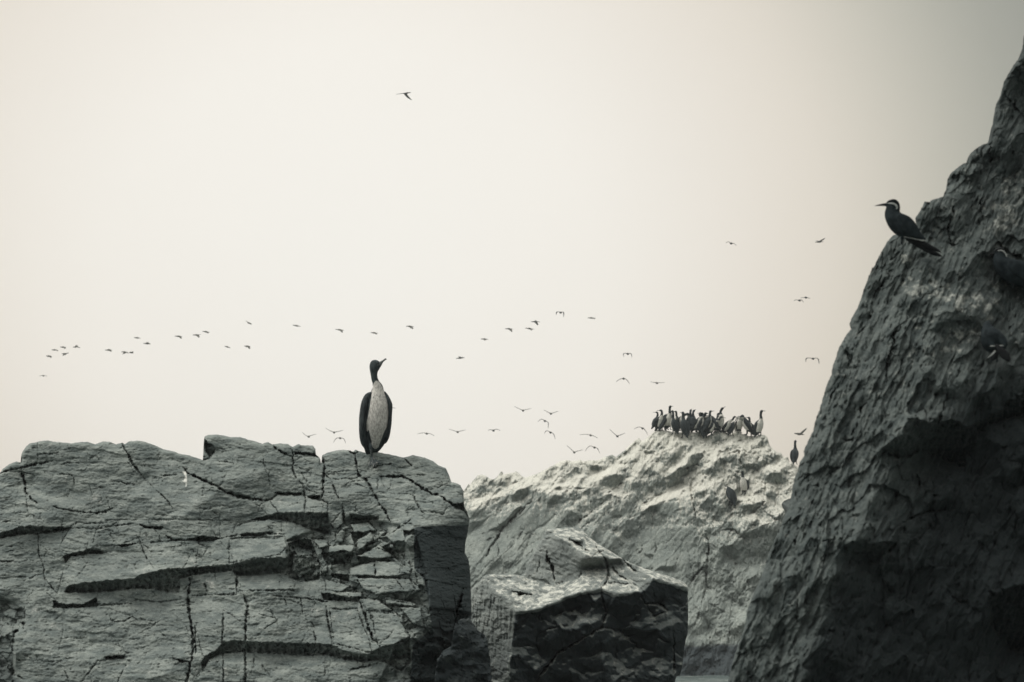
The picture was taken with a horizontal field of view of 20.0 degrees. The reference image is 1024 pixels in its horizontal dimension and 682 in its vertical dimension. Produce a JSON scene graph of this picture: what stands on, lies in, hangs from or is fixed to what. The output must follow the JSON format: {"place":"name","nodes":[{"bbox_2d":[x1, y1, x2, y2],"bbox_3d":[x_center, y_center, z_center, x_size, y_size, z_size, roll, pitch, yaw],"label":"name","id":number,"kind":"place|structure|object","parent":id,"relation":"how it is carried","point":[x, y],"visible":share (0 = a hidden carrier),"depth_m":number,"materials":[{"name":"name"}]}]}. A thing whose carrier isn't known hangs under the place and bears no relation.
{"place":"outdoors","nodes":[
{"label":"outdoors","id":0,"kind":"place"},
{"bbox_2d":[0,0,1023,490],"label":"sky","id":1,"kind":"structure","parent":0,"point":[169,169],"materials":[{"name":"white"}]},
{"bbox_2d":[675,675,729,681],"bbox_3d":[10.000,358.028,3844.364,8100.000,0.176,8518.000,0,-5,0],"label":"sea","id":2,"kind":"structure","parent":0,"point":[715,678],"depth_m":83.38,"materials":[{"name":"liquid"}]},
{"bbox_2d":[0,434,471,681],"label":"rock outcrop","id":3,"kind":"object","parent":2,"relation":"in","point":[232,559],"visible":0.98,"depth_m":20.67,"materials":[{"name":"grey stone"}]},
{"bbox_2d":[359,358,392,466],"bbox_3d":[-0.986,0.522,20.997,0.242,0.797,0.200,0,-5,0],"label":"cormorant","id":4,"kind":"object","parent":3,"relation":"on","point":[375,416],"visible":1,"depth_m":20.94,"materials":[{"name":"black"}]},
{"bbox_2d":[435,645,468,681],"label":"rock","id":5,"kind":"object","parent":2,"relation":"in","point":[450,666],"visible":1,"depth_m":19.41,"materials":[{"name":"grey stone"}]},
{"bbox_2d":[452,618,491,681],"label":"rock","id":6,"kind":"object","parent":2,"relation":"in","point":[469,639],"visible":0.83,"depth_m":19.99,"materials":[{"name":"grey stone"}]},
{"bbox_2d":[471,527,687,681],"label":"boulder","id":7,"kind":"object","parent":2,"relation":"in","point":[573,604],"visible":0.94,"depth_m":26.68,"materials":[{"name":"grey stone"}]},
{"bbox_2d":[463,430,797,675],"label":"islet","id":8,"kind":"object","parent":2,"relation":"in","point":[657,501],"visible":0.4,"depth_m":92.61,"materials":[{"name":"grey stone"}]},
{"bbox_2d":[651,412,658,428],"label":"standing cormorant","id":9,"kind":"object","parent":8,"relation":"on","point":[654,421],"visible":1,"depth_m":94.53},
{"bbox_2d":[654,409,662,430],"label":"standing cormorant","id":10,"kind":"object","parent":8,"relation":"on","point":[659,420],"visible":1,"depth_m":94.50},
{"bbox_2d":[658,414,667,430],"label":"standing cormorant","id":11,"kind":"object","parent":8,"relation":"on","point":[663,423],"visible":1,"depth_m":94.46,"materials":[{"name":"grey"}]},
{"bbox_2d":[665,405,671,429],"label":"standing cormorant","id":12,"kind":"object","parent":8,"relation":"on","point":[668,423],"visible":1,"depth_m":94.52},
{"bbox_2d":[670,410,679,434],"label":"standing cormorant","id":13,"kind":"object","parent":8,"relation":"on","point":[675,426],"visible":1,"depth_m":94.31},
{"bbox_2d":[674,411,680,428],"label":"standing cormorant","id":14,"kind":"object","parent":8,"relation":"on","point":[676,417],"visible":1,"depth_m":94.62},
{"bbox_2d":[680,412,689,437],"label":"standing cormorant","id":15,"kind":"object","parent":8,"relation":"on","point":[685,426],"visible":1,"depth_m":94.16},
{"bbox_2d":[686,409,691,422],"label":"standing cormorant","id":16,"kind":"object","parent":8,"relation":"on","point":[689,417],"visible":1,"depth_m":94.44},
{"bbox_2d":[690,409,695,430],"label":"standing cormorant","id":17,"kind":"object","parent":8,"relation":"on","point":[692,421],"visible":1,"depth_m":94.30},
{"bbox_2d":[691,412,707,431],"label":"standing cormorant","id":18,"kind":"object","parent":8,"relation":"on","point":[698,419],"visible":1,"depth_m":94.28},
{"bbox_2d":[695,412,703,431],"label":"standing cormorant","id":19,"kind":"object","parent":8,"relation":"on","point":[701,422],"visible":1,"depth_m":94.26,"materials":[{"name":"grey"}]},
{"bbox_2d":[697,412,704,435],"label":"standing cormorant","id":20,"kind":"object","parent":8,"relation":"on","point":[700,430],"visible":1,"depth_m":94.23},
{"bbox_2d":[701,414,706,437],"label":"standing cormorant","id":21,"kind":"object","parent":8,"relation":"on","point":[705,433],"visible":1,"depth_m":94.20,"materials":[{"name":"black"}]},
{"bbox_2d":[703,410,711,431],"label":"standing cormorant","id":22,"kind":"object","parent":8,"relation":"on","point":[707,422],"visible":1,"depth_m":94.16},
{"bbox_2d":[704,415,721,432],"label":"standing cormorant","id":23,"kind":"object","parent":8,"relation":"on","point":[717,426],"visible":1,"depth_m":94.19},
{"bbox_2d":[706,416,724,435],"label":"standing cormorant","id":24,"kind":"object","parent":8,"relation":"on","point":[711,427],"visible":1,"depth_m":94.18,"materials":[{"name":"grey"}]},
{"bbox_2d":[718,406,725,431],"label":"standing cormorant","id":25,"kind":"object","parent":8,"relation":"on","point":[721,422],"visible":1,"depth_m":94.31,"materials":[{"name":"grey"}]},
{"bbox_2d":[721,416,737,433],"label":"standing cormorant","id":26,"kind":"object","parent":8,"relation":"on","point":[726,425],"visible":1,"depth_m":94.32,"materials":[{"name":"grey"}]},
{"bbox_2d":[724,486,736,505],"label":"standing cormorant","id":27,"kind":"object","parent":8,"relation":"on","point":[731,495],"visible":1,"depth_m":92.67,"materials":[{"name":"grey"}]},
{"bbox_2d":[727,421,735,435],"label":"standing cormorant","id":28,"kind":"object","parent":8,"relation":"on","point":[730,430],"visible":1,"depth_m":94.33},
{"bbox_2d":[735,415,743,432],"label":"standing cormorant","id":29,"kind":"object","parent":8,"relation":"on","point":[738,424],"visible":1,"depth_m":94.45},
{"bbox_2d":[740,471,748,494],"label":"standing cormorant","id":30,"kind":"object","parent":8,"relation":"on","point":[744,484],"visible":1,"depth_m":93.07,"materials":[{"name":"white"}]},
{"bbox_2d":[735,416,753,434],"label":"standing cormorant","id":31,"kind":"object","parent":8,"relation":"on","point":[746,424],"visible":1,"depth_m":94.36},
{"bbox_2d":[753,410,763,436],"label":"standing cormorant","id":32,"kind":"object","parent":8,"relation":"on","point":[758,426],"visible":1,"depth_m":94.09,"materials":[{"name":"white"}]},
{"bbox_2d":[790,440,798,464],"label":"standing cormorant","id":33,"kind":"object","parent":8,"relation":"on","point":[794,453],"visible":1,"depth_m":93.36,"materials":[{"name":"grey"}]},
{"bbox_2d":[728,38,1023,681],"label":"cliff","id":34,"kind":"structure","parent":0,"point":[896,553],"depth_m":12.91,"materials":[{"name":"grey stone"}]},
{"bbox_2d":[875,199,941,256],"bbox_3d":[1.809,-0.516,13.259,0.308,0.266,0.083,0,-5,0],"label":"perched tern","id":35,"kind":"object","parent":34,"relation":"on","point":[901,225],"visible":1,"depth_m":13.24,"materials":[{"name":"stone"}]},
{"bbox_2d":[981,321,1010,362],"bbox_3d":[2.139,0.001,12.972,0.098,0.189,0.176,4,-6,-34],"label":"perched tern","id":36,"kind":"object","parent":34,"relation":"on","point":[994,342],"visible":1,"depth_m":12.94,"materials":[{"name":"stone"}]},
{"bbox_2d":[989,247,1023,287],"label":"perched tern","id":37,"kind":"object","parent":34,"relation":"on","point":[1009,270],"visible":1,"depth_m":13.26,"materials":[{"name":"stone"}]}
]}

